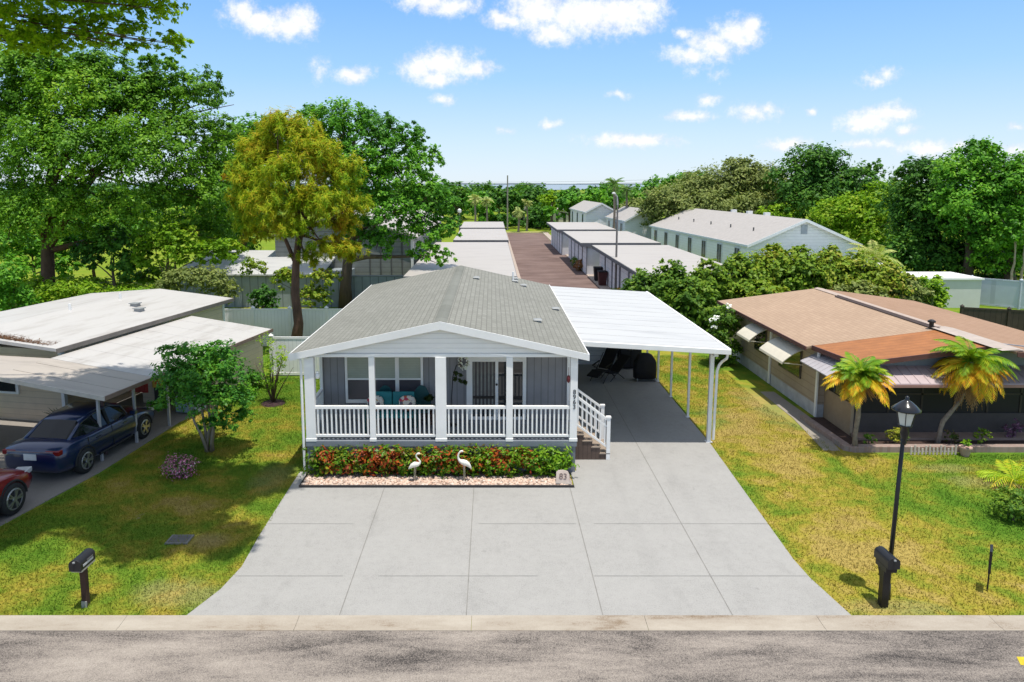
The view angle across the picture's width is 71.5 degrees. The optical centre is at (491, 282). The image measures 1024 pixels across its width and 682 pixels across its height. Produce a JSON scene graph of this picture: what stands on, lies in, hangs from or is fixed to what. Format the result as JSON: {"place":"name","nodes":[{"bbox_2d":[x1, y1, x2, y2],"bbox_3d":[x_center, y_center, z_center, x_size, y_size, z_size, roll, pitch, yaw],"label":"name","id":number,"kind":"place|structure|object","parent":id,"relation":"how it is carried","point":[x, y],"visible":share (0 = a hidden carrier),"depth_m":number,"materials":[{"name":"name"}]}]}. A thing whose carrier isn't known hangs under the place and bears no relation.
{"place":"outdoors","nodes":[
{"label":"outdoors","id":0,"kind":"place"},
{"bbox_2d":[0,378,264,525],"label":"driveway","id":1,"kind":"structure","parent":0,"point":[43,487],"depth_m":20.03,"materials":[{"name":"concrete"}]},
{"bbox_2d":[0,466,31,515],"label":"parked car","id":2,"kind":"object","parent":1,"relation":"on","point":[15,484],"visible":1,"depth_m":16.43,"materials":[{"name":"red paint"}]},
{"bbox_2d":[2,401,154,472],"bbox_3d":[-11.421,4.115,20.101,2.030,1.462,4.412,1,8,6],"label":"parked car","id":3,"kind":"object","parent":1,"relation":"on","point":[75,437],"visible":0.98,"depth_m":18.87,"materials":[{"name":"blue paint"}]},
{"bbox_2d":[177,250,354,306],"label":"storage building","id":4,"kind":"structure","parent":0,"point":[255,279],"depth_m":44.18,"materials":[{"name":"metal"}]},
{"bbox_2d":[3,185,971,189],"bbox_3d":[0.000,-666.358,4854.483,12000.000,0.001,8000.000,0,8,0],"label":"water","id":5,"kind":"structure","parent":0,"point":[559,187],"depth_m":2041.80,"materials":[{"name":"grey liquid"}]},
{"bbox_2d":[0,631,1023,681],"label":"road","id":6,"kind":"structure","parent":0,"point":[508,656],"depth_m":11.54,"materials":[{"name":"asphalt"}]},
{"bbox_2d":[0,190,1023,629],"bbox_3d":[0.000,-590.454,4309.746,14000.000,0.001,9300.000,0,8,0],"label":"ground","id":7,"kind":"structure","parent":0,"point":[748,380],"depth_m":16.50,"materials":[{"name":"plant"}]},
{"bbox_2d":[0,252,41,310],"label":"shrub","id":8,"kind":"object","parent":7,"relation":"on","point":[11,295],"visible":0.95,"depth_m":38.06,"materials":[{"name":"green plant"}]},
{"bbox_2d":[0,225,85,290],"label":"understorey tree","id":9,"kind":"object","parent":7,"relation":"on","point":[61,263],"visible":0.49,"depth_m":49.67,"materials":[{"name":"green plant"}]},
{"bbox_2d":[68,548,95,607],"bbox_3d":[-7.369,5.382,12.841,0.227,1.007,0.480,0,8,2],"label":"mailbox","id":10,"kind":"object","parent":7,"relation":"on","point":[81,562],"visible":1,"depth_m":12.82,"materials":[{"name":"black metal"}]},
{"bbox_2d":[1,264,174,293],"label":"hedge","id":11,"kind":"object","parent":7,"relation":"on","point":[34,281],"visible":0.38,"depth_m":44.04,"materials":[{"name":"green plant"}]},
{"bbox_2d":[31,276,159,304],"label":"shrub","id":12,"kind":"object","parent":7,"relation":"on","point":[59,289],"visible":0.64,"depth_m":41.54,"materials":[{"name":"green plant"}]},
{"bbox_2d":[0,0,194,57],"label":"oak tree","id":13,"kind":"object","parent":7,"relation":"on","point":[30,30],"visible":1,"depth_m":16.67,"materials":[{"name":"green plant"}]},
{"bbox_2d":[55,210,145,281],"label":"understorey tree","id":14,"kind":"object","parent":7,"relation":"on","point":[70,238],"visible":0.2,"depth_m":51.30,"materials":[{"name":"green plant"}]},
{"bbox_2d":[67,221,152,291],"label":"broadleaf tree","id":15,"kind":"object","parent":7,"relation":"on","point":[123,264],"visible":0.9,"depth_m":42.55,"materials":[{"name":"green plant"}]},
{"bbox_2d":[0,41,249,302],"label":"oak tree","id":16,"kind":"object","parent":7,"relation":"on","point":[99,85],"visible":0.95,"depth_m":42.18,"materials":[{"name":"green plant"}]},
{"bbox_2d":[0,289,272,460],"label":"mobile home","id":17,"kind":"object","parent":7,"relation":"on","point":[101,351],"visible":0.78,"depth_m":23.81,"materials":[{"name":"beige"}]},
{"bbox_2d":[0,376,319,616],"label":"grass","id":18,"kind":"structure","parent":7,"relation":"on","point":[180,436],"depth_m":16.30,"materials":[{"name":"plant"}]},
{"bbox_2d":[157,450,199,480],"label":"flower bush","id":19,"kind":"object","parent":7,"relation":"on","point":[179,465],"visible":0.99,"depth_m":18.44,"materials":[{"name":"purple plant"}]},
{"bbox_2d":[129,219,248,286],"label":"broadleaf tree","id":20,"kind":"object","parent":7,"relation":"on","point":[168,241],"visible":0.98,"depth_m":42.11,"materials":[{"name":"green plant"}]},
{"bbox_2d":[151,262,244,306],"bbox_3d":[-16.740,0.441,40.438,5.099,3.232,2.416,0,8,0],"label":"shrub","id":21,"kind":"object","parent":7,"relation":"on","point":[200,276],"visible":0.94,"depth_m":39.98,"materials":[{"name":"green plant"}]},
{"bbox_2d":[146,338,257,452],"bbox_3d":[-8.067,3.241,20.104,2.808,3.283,3.031,-6,10,-35],"label":"crape myrtle","id":22,"kind":"object","parent":7,"relation":"on","point":[205,370],"visible":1,"depth_m":19.82,"materials":[{"name":"green plant"}]},
{"bbox_2d":[200,110,302,249],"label":"broadleaf tree","id":23,"kind":"object","parent":7,"relation":"on","point":[247,131],"visible":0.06,"depth_m":50.82,"materials":[{"name":"green plant"}]},
{"bbox_2d":[246,282,280,308],"bbox_3d":[-12.532,1.139,38.893,2.072,2.305,1.637,0,8,0],"label":"tree","id":24,"kind":"object","parent":7,"relation":"on","point":[260,297],"visible":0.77,"depth_m":38.65,"materials":[{"name":"green plant"}]},
{"bbox_2d":[255,331,292,406],"bbox_3d":[-7.567,2.958,24.662,1.218,2.589,1.382,-7,10,-39],"label":"young tree","id":25,"kind":"object","parent":7,"relation":"on","point":[274,401],"visible":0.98,"depth_m":24.65,"materials":[{"name":"green plant"}]},
{"bbox_2d":[225,306,341,345],"bbox_3d":[-9.450,2.050,33.348,10.480,1.970,0.180,0,8,0],"label":"vinyl fence","id":26,"kind":"object","parent":7,"relation":"on","point":[280,322],"visible":0.23,"depth_m":33.28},
{"bbox_2d":[238,256,342,308],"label":"shrub","id":27,"kind":"object","parent":7,"relation":"on","point":[284,273],"visible":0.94,"depth_m":41.18,"materials":[{"name":"green plant"}]},
{"bbox_2d":[268,333,319,375],"bbox_3d":[-6.875,2.867,28.262,3.930,1.750,0.180,0,8,0],"label":"vinyl fence","id":28,"kind":"object","parent":7,"relation":"on","point":[291,344],"visible":0.24,"depth_m":28.23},
{"bbox_2d":[220,105,373,336],"bbox_3d":[-8.673,-2.323,31.912,7.098,11.129,4.037,0,8,0],"label":"broadleaf tree","id":29,"kind":"object","parent":7,"relation":"on","point":[319,157],"visible":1,"depth_m":31.27,"materials":[{"name":"green plant"}]},
{"bbox_2d":[271,206,442,274],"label":"townhouse","id":30,"kind":"structure","parent":7,"relation":"on","point":[397,266],"depth_m":47.75,"materials":[{"name":"grey"}]},
{"bbox_2d":[284,95,462,308],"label":"broadleaf tree","id":31,"kind":"object","parent":7,"relation":"on","point":[383,170],"visible":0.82,"depth_m":41.03,"materials":[{"name":"green plant"}]},
{"bbox_2d":[351,275,403,299],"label":"block wall","id":32,"kind":"structure","parent":7,"relation":"on","point":[360,284],"depth_m":43.75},
{"bbox_2d":[299,470,573,487],"bbox_3d":[-1.390,5.108,18.392,6.940,0.125,0.970,0,8,0],"label":"bed edging","id":33,"kind":"object","parent":7,"relation":"on","point":[436,486],"visible":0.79,"depth_m":17.91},
{"bbox_2d":[303,471,572,484],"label":"gravel","id":34,"kind":"structure","parent":7,"relation":"on","point":[338,475],"depth_m":18.60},
{"bbox_2d":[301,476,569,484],"bbox_3d":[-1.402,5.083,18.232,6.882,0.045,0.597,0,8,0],"label":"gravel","id":35,"kind":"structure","parent":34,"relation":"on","point":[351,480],"depth_m":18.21,"materials":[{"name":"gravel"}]},
{"bbox_2d":[288,265,589,472],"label":"manufactured house","id":36,"kind":"structure","parent":7,"relation":"on","point":[518,343],"depth_m":20.01,"materials":[{"name":"grey"}]},
{"bbox_2d":[345,357,422,402],"bbox_3d":[-3.060,2.743,20.242,2.220,1.400,0.050,0,8,0],"label":"window","id":37,"kind":"structure","parent":36,"relation":"in","point":[398,373],"depth_m":20.23,"materials":[{"name":"glass"}]},
{"bbox_2d":[364,391,417,433],"bbox_3d":[-2.745,3.551,19.485,1.390,1.008,0.624,0,8,0],"label":"porch bench","id":38,"kind":"object","parent":36,"relation":"on","point":[386,396],"visible":0.49,"depth_m":19.65,"materials":[{"name":"teal fabric"}]},
{"bbox_2d":[412,385,430,427],"bbox_3d":[-1.980,3.455,19.881,0.539,1.090,0.475,0,8,0],"label":"porch chair","id":39,"kind":"object","parent":36,"relation":"on","point":[421,391],"visible":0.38,"depth_m":20.04,"materials":[{"name":"fabric"}]},
{"bbox_2d":[466,357,525,419],"bbox_3d":[0.130,3.002,20.254,1.700,1.875,0.098,0,8,0],"label":"sliding door","id":40,"kind":"structure","parent":36,"relation":"in","point":[487,375],"depth_m":20.25,"materials":[{"name":"white paint"}]},
{"bbox_2d":[299,443,579,478],"bbox_3d":[-1.391,4.640,18.572,7.342,0.954,0.743,0,8,0],"label":"croton hedge","id":41,"kind":"object","parent":7,"relation":"on","point":[541,462],"visible":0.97,"depth_m":18.45,"materials":[{"name":"green plant"}]},
{"bbox_2d":[403,242,516,277],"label":"garage block","id":42,"kind":"structure","parent":7,"relation":"on","point":[494,257],"depth_m":46.73,"materials":[{"name":"metal"}]},
{"bbox_2d":[0,180,936,219],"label":"wood","id":43,"kind":"object","parent":7,"relation":"on","point":[522,187],"visible":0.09,"depth_m":199.99,"materials":[{"name":"green plant"}]},
{"bbox_2d":[463,191,496,221],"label":"broadleaf tree","id":44,"kind":"object","parent":7,"relation":"on","point":[480,209],"visible":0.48,"depth_m":120.00,"materials":[{"name":"green plant"}]},
{"bbox_2d":[453,229,508,243],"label":"garage block","id":45,"kind":"structure","parent":7,"relation":"on","point":[484,235],"depth_m":66.22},
{"bbox_2d":[460,222,504,228],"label":"garage block","id":46,"kind":"structure","parent":7,"relation":"on","point":[482,225],"depth_m":83.06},
{"bbox_2d":[476,208,517,226],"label":"broadleaf tree","id":47,"kind":"object","parent":7,"relation":"on","point":[499,217],"visible":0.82,"depth_m":119.72,"materials":[{"name":"green plant"}]},
{"bbox_2d":[484,185,518,212],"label":"broadleaf tree","id":48,"kind":"object","parent":7,"relation":"on","point":[498,193],"visible":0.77,"depth_m":127.03,"materials":[{"name":"green plant"}]},
{"bbox_2d":[0,615,1023,630],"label":"kerb","id":49,"kind":"structure","parent":7,"relation":"on","point":[512,623],"depth_m":12.40,"materials":[{"name":"concrete"}]},
{"bbox_2d":[500,190,528,225],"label":"broadleaf tree","id":50,"kind":"object","parent":7,"relation":"on","point":[516,201],"visible":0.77,"depth_m":127.56,"materials":[{"name":"green plant"}]},
{"bbox_2d":[511,215,555,228],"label":"broadleaf tree","id":51,"kind":"object","parent":7,"relation":"on","point":[535,221],"visible":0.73,"depth_m":122.22,"materials":[{"name":"green plant"}]},
{"bbox_2d":[536,189,562,229],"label":"broadleaf tree","id":52,"kind":"object","parent":7,"relation":"on","point":[550,198],"visible":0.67,"depth_m":117.01,"materials":[{"name":"green plant"}]},
{"bbox_2d":[542,189,584,221],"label":"broadleaf tree","id":53,"kind":"object","parent":7,"relation":"on","point":[571,199],"visible":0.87,"depth_m":112.11,"materials":[{"name":"green plant"}]},
{"bbox_2d":[546,222,615,254],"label":"garage block","id":54,"kind":"structure","parent":7,"relation":"on","point":[559,241],"depth_m":79.41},
{"bbox_2d":[581,185,612,203],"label":"broadleaf tree","id":55,"kind":"object","parent":7,"relation":"on","point":[595,195],"visible":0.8,"depth_m":109.66,"materials":[{"name":"green plant"}]},
{"bbox_2d":[563,231,660,273],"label":"garage block","id":56,"kind":"structure","parent":7,"relation":"on","point":[581,243],"depth_m":62.65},
{"bbox_2d":[605,206,654,238],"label":"apartment building","id":57,"kind":"structure","parent":7,"relation":"on","point":[629,220],"depth_m":84.17,"materials":[{"name":"white wood"}]},
{"bbox_2d":[619,268,659,294],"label":"hedge shrub","id":58,"kind":"object","parent":7,"relation":"on","point":[633,284],"visible":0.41,"depth_m":36.51,"materials":[{"name":"green plant"}]},
{"bbox_2d":[625,170,705,213],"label":"broadleaf tree","id":59,"kind":"object","parent":7,"relation":"on","point":[653,183],"visible":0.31,"depth_m":98.35,"materials":[{"name":"green plant"}]},
{"bbox_2d":[592,245,747,287],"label":"garage block","id":60,"kind":"structure","parent":7,"relation":"on","point":[628,259],"depth_m":49.18,"materials":[{"name":"metal"}]},
{"bbox_2d":[638,258,702,315],"bbox_3d":[9.135,0.679,36.417,3.511,3.856,3.203,0,8,0],"label":"hedge shrub","id":61,"kind":"object","parent":7,"relation":"on","point":[667,277],"visible":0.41,"depth_m":35.89,"materials":[{"name":"green plant"}]},
{"bbox_2d":[652,271,722,336],"bbox_3d":[9.803,1.376,35.569,3.981,3.939,3.061,5,9,32],"label":"hedge shrub","id":62,"kind":"object","parent":7,"relation":"on","point":[697,303],"visible":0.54,"depth_m":34.88,"materials":[{"name":"green plant"}]},
{"bbox_2d":[688,257,739,326],"bbox_3d":[11.633,0.515,37.931,3.116,3.759,2.602,0,8,0],"label":"hedge shrub","id":63,"kind":"object","parent":7,"relation":"on","point":[708,275],"visible":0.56,"depth_m":37.28,"materials":[{"name":"green plant"}]},
{"bbox_2d":[633,154,804,226],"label":"broadleaf tree","id":64,"kind":"object","parent":7,"relation":"on","point":[707,190],"visible":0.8,"depth_m":81.00,"materials":[{"name":"green plant"}]},
{"bbox_2d":[706,303,743,365],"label":"flowering shrub","id":65,"kind":"object","parent":7,"relation":"on","point":[729,320],"visible":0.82,"depth_m":29.84,"materials":[{"name":"green plant"}]},
{"bbox_2d":[718,250,774,299],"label":"hedge shrub","id":66,"kind":"object","parent":7,"relation":"on","point":[744,267],"visible":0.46,"depth_m":37.77,"materials":[{"name":"green plant"}]},
{"bbox_2d":[716,278,790,300],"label":"hedge shrub","id":67,"kind":"object","parent":7,"relation":"on","point":[766,288],"visible":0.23,"depth_m":36.66,"materials":[{"name":"green plant"}]},
{"bbox_2d":[736,243,806,291],"bbox_3d":[15.107,0.019,38.881,4.235,4.488,2.805,3,9,22],"label":"hedge shrub","id":68,"kind":"object","parent":7,"relation":"on","point":[776,258],"visible":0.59,"depth_m":38.01,"materials":[{"name":"green plant"}]},
{"bbox_2d":[747,201,797,217],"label":"broadleaf tree","id":69,"kind":"object","parent":7,"relation":"on","point":[773,211],"visible":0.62,"depth_m":75.25,"materials":[{"name":"green plant"}]},
{"bbox_2d":[774,244,836,290],"bbox_3d":[16.642,0.097,38.746,3.676,4.373,3.234,0,8,0],"label":"hedge shrub","id":70,"kind":"object","parent":7,"relation":"on","point":[801,254],"visible":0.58,"depth_m":38.03,"materials":[{"name":"green plant"}]},
{"bbox_2d":[762,140,886,222],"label":"broadleaf tree","id":71,"kind":"object","parent":7,"relation":"on","point":[811,180],"visible":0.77,"depth_m":75.73,"materials":[{"name":"green plant"}]},
{"bbox_2d":[807,243,865,291],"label":"hedge shrub","id":72,"kind":"object","parent":7,"relation":"on","point":[833,254],"visible":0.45,"depth_m":38.10,"materials":[{"name":"green plant"}]},
{"bbox_2d":[654,355,1023,615],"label":"grass","id":73,"kind":"structure","parent":7,"relation":"on","point":[727,382],"depth_m":17.21,"materials":[{"name":"plant"}]},
{"bbox_2d":[822,351,896,445],"bbox_3d":[10.387,3.468,20.219,1.903,2.781,1.843,4,9,29],"label":"date palm","id":74,"kind":"object","parent":7,"relation":"on","point":[862,376],"visible":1,"depth_m":19.86,"materials":[{"name":"green plant"}]},
{"bbox_2d":[808,178,911,257],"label":"broadleaf tree","id":75,"kind":"object","parent":7,"relation":"on","point":[863,219],"visible":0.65,"depth_m":68.40,"materials":[{"name":"green plant"}]},
{"bbox_2d":[831,280,892,297],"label":"hedge shrub","id":76,"kind":"object","parent":7,"relation":"on","point":[862,287],"visible":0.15,"depth_m":36.69,"materials":[{"name":"green plant"}]},
{"bbox_2d":[836,249,893,295],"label":"hedge shrub","id":77,"kind":"object","parent":7,"relation":"on","point":[863,262],"visible":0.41,"depth_m":37.65,"materials":[{"name":"green plant"}]},
{"bbox_2d":[717,287,1023,439],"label":"mobile home","id":78,"kind":"object","parent":7,"relation":"on","point":[795,345],"visible":0.77,"depth_m":23.20,"materials":[{"name":"beige"}]},
{"bbox_2d":[778,351,802,378],"bbox_3d":[10.590,2.688,25.259,0.054,0.990,1.860,0,8,0],"label":"window","id":79,"kind":"structure","parent":78,"relation":"in","point":[796,370],"depth_m":24.80,"materials":[{"name":"clear glass"}]},
{"bbox_2d":[846,239,904,268],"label":"fan palm","id":80,"kind":"object","parent":7,"relation":"on","point":[866,250],"visible":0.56,"depth_m":45.56,"materials":[{"name":"green plant"}]},
{"bbox_2d":[874,546,900,607],"bbox_3d":[7.114,5.362,12.840,0.227,1.047,0.483,0,8,-2],"label":"mailbox","id":81,"kind":"object","parent":7,"relation":"on","point":[887,562],"visible":1,"depth_m":12.81,"materials":[{"name":"black metal"}]},
{"bbox_2d":[866,255,920,298],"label":"hedge shrub","id":82,"kind":"object","parent":7,"relation":"on","point":[897,276],"visible":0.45,"depth_m":37.16,"materials":[{"name":"green plant"}]},
{"bbox_2d":[889,396,921,599],"bbox_3d":[7.387,3.930,12.897,0.480,3.871,0.480,0,8,0],"label":"lamp post","id":83,"kind":"object","parent":7,"relation":"on","point":[906,409],"visible":0.91,"depth_m":12.70,"materials":[{"name":"black metal"}]},
{"bbox_2d":[800,414,1023,452],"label":"brick border","id":84,"kind":"object","parent":7,"relation":"on","point":[839,442],"visible":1,"depth_m":20.31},
{"bbox_2d":[888,273,936,304],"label":"hedge shrub","id":85,"kind":"object","parent":7,"relation":"on","point":[921,290],"visible":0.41,"depth_m":36.91,"materials":[{"name":"green plant"}]},
{"bbox_2d":[810,417,1023,444],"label":"bed soil","id":86,"kind":"structure","parent":7,"relation":"on","point":[833,428],"depth_m":21.12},
{"bbox_2d":[871,153,987,271],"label":"broadleaf tree","id":87,"kind":"object","parent":7,"relation":"on","point":[911,216],"visible":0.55,"depth_m":58.59,"materials":[{"name":"green plant"}]},
{"bbox_2d":[913,274,951,308],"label":"hedge shrub","id":88,"kind":"object","parent":7,"relation":"on","point":[942,297],"visible":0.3,"depth_m":39.49,"materials":[{"name":"green plant"}]},
{"bbox_2d":[880,231,1023,278],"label":"broadleaf tree","id":89,"kind":"object","parent":7,"relation":"on","point":[947,260],"visible":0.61,"depth_m":57.32,"materials":[{"name":"green plant"}]},
{"bbox_2d":[918,135,1023,275],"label":"broadleaf tree","id":90,"kind":"object","parent":7,"relation":"on","point":[982,156],"visible":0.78,"depth_m":54.31,"materials":[{"name":"green plant"}]},
{"bbox_2d":[928,336,1019,443],"bbox_3d":[13.866,3.234,20.646,2.213,3.136,2.042,5,9,32],"label":"date palm","id":91,"kind":"object","parent":7,"relation":"on","point":[980,364],"visible":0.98,"depth_m":20.28,"materials":[{"name":"green plant"}]},
{"bbox_2d":[960,304,1023,330],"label":"board fence","id":92,"kind":"object","parent":7,"relation":"on","point":[1009,317],"visible":0.65,"depth_m":36.16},
{"bbox_2d":[962,148,1023,279],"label":"broadleaf tree","id":93,"kind":"object","parent":7,"relation":"on","point":[1015,183],"visible":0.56,"depth_m":53.45,"materials":[{"name":"green plant"}]},
{"bbox_2d":[971,275,1023,308],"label":"vinyl fence","id":94,"kind":"object","parent":7,"relation":"on","point":[1002,293],"visible":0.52,"depth_m":43.97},
{"bbox_2d":[975,459,1023,488],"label":"palm clump","id":95,"kind":"object","parent":7,"relation":"on","point":[1014,480],"visible":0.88,"depth_m":18.23,"materials":[{"name":"green plant"}]},
{"bbox_2d":[979,484,1023,522],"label":"shrub","id":96,"kind":"object","parent":7,"relation":"on","point":[1013,504],"visible":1,"depth_m":16.15,"materials":[{"name":"green plant"}]},
{"bbox_2d":[990,205,1023,279],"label":"slim tree","id":97,"kind":"object","parent":7,"relation":"on","point":[1007,226],"visible":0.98,"depth_m":51.94,"materials":[{"name":"green plant"}]},
{"bbox_2d":[1003,208,1023,280],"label":"slim tree","id":98,"kind":"object","parent":7,"relation":"on","point":[1018,231],"visible":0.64,"depth_m":51.84,"materials":[{"name":"green plant"}]},
{"bbox_2d":[0,0,1023,183],"label":"sky","id":99,"kind":"structure","parent":0,"point":[529,91],"materials":[{"name":"blue"}]},
{"bbox_2d":[187,364,850,615],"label":"driveway","id":100,"kind":"structure","parent":0,"point":[657,513],"depth_m":15.04,"materials":[{"name":"concrete"}]},
{"bbox_2d":[575,389,610,459],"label":"porch steps","id":101,"kind":"structure","parent":100,"relation":"on","point":[590,445],"depth_m":19.68,"materials":[{"name":"white"}]},
{"bbox_2d":[578,346,616,363],"bbox_3d":[4.240,2.029,30.589,3.520,2.710,1.520,0,8,0],"label":"storage room","id":102,"kind":"object","parent":100,"relation":"on","point":[595,353],"visible":0.16,"depth_m":30.07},
{"bbox_2d":[587,348,618,383],"bbox_3d":[4.323,3.231,27.672,0.640,1.156,1.633,6,10,38],"label":"reclining chair","id":103,"kind":"object","parent":100,"relation":"on","point":[608,358],"visible":0.91,"depth_m":27.85,"materials":[{"name":"black fabric"}]},
{"bbox_2d":[551,286,730,442],"bbox_3d":[4.625,2.461,25.834,4.410,3.170,11.100,0,8,0],"label":"carport","id":104,"kind":"object","parent":100,"relation":"on","point":[624,319],"visible":0.82,"depth_m":23.11,"materials":[{"name":"white metal"}]},
{"bbox_2d":[633,353,656,380],"bbox_3d":[5.950,3.263,27.605,0.874,1.078,0.546,0,8,0],"label":"covered grill","id":105,"kind":"object","parent":100,"relation":"on","point":[644,366],"visible":1,"depth_m":27.38,"materials":[{"name":"black fabric"}]},
{"bbox_2d":[507,233,599,288],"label":"road","id":106,"kind":"structure","parent":0,"point":[539,257],"depth_m":68.50,"materials":[{"name":"red brick"}]},
{"bbox_2d":[569,200,612,224],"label":"apartment building","id":107,"kind":"structure","parent":0,"point":[587,211],"depth_m":94.87,"materials":[{"name":"white wood"}]},
{"bbox_2d":[649,208,862,263],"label":"apartment building","id":108,"kind":"structure","parent":0,"point":[720,236],"depth_m":59.58,"materials":[{"name":"white wood"}]},
{"bbox_2d":[761,392,839,450],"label":"path","id":109,"kind":"structure","parent":0,"point":[790,409],"depth_m":23.31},
{"bbox_2d":[906,272,984,307],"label":"utility building","id":110,"kind":"structure","parent":0,"point":[964,290],"depth_m":43.93,"materials":[{"name":"white plastic"}]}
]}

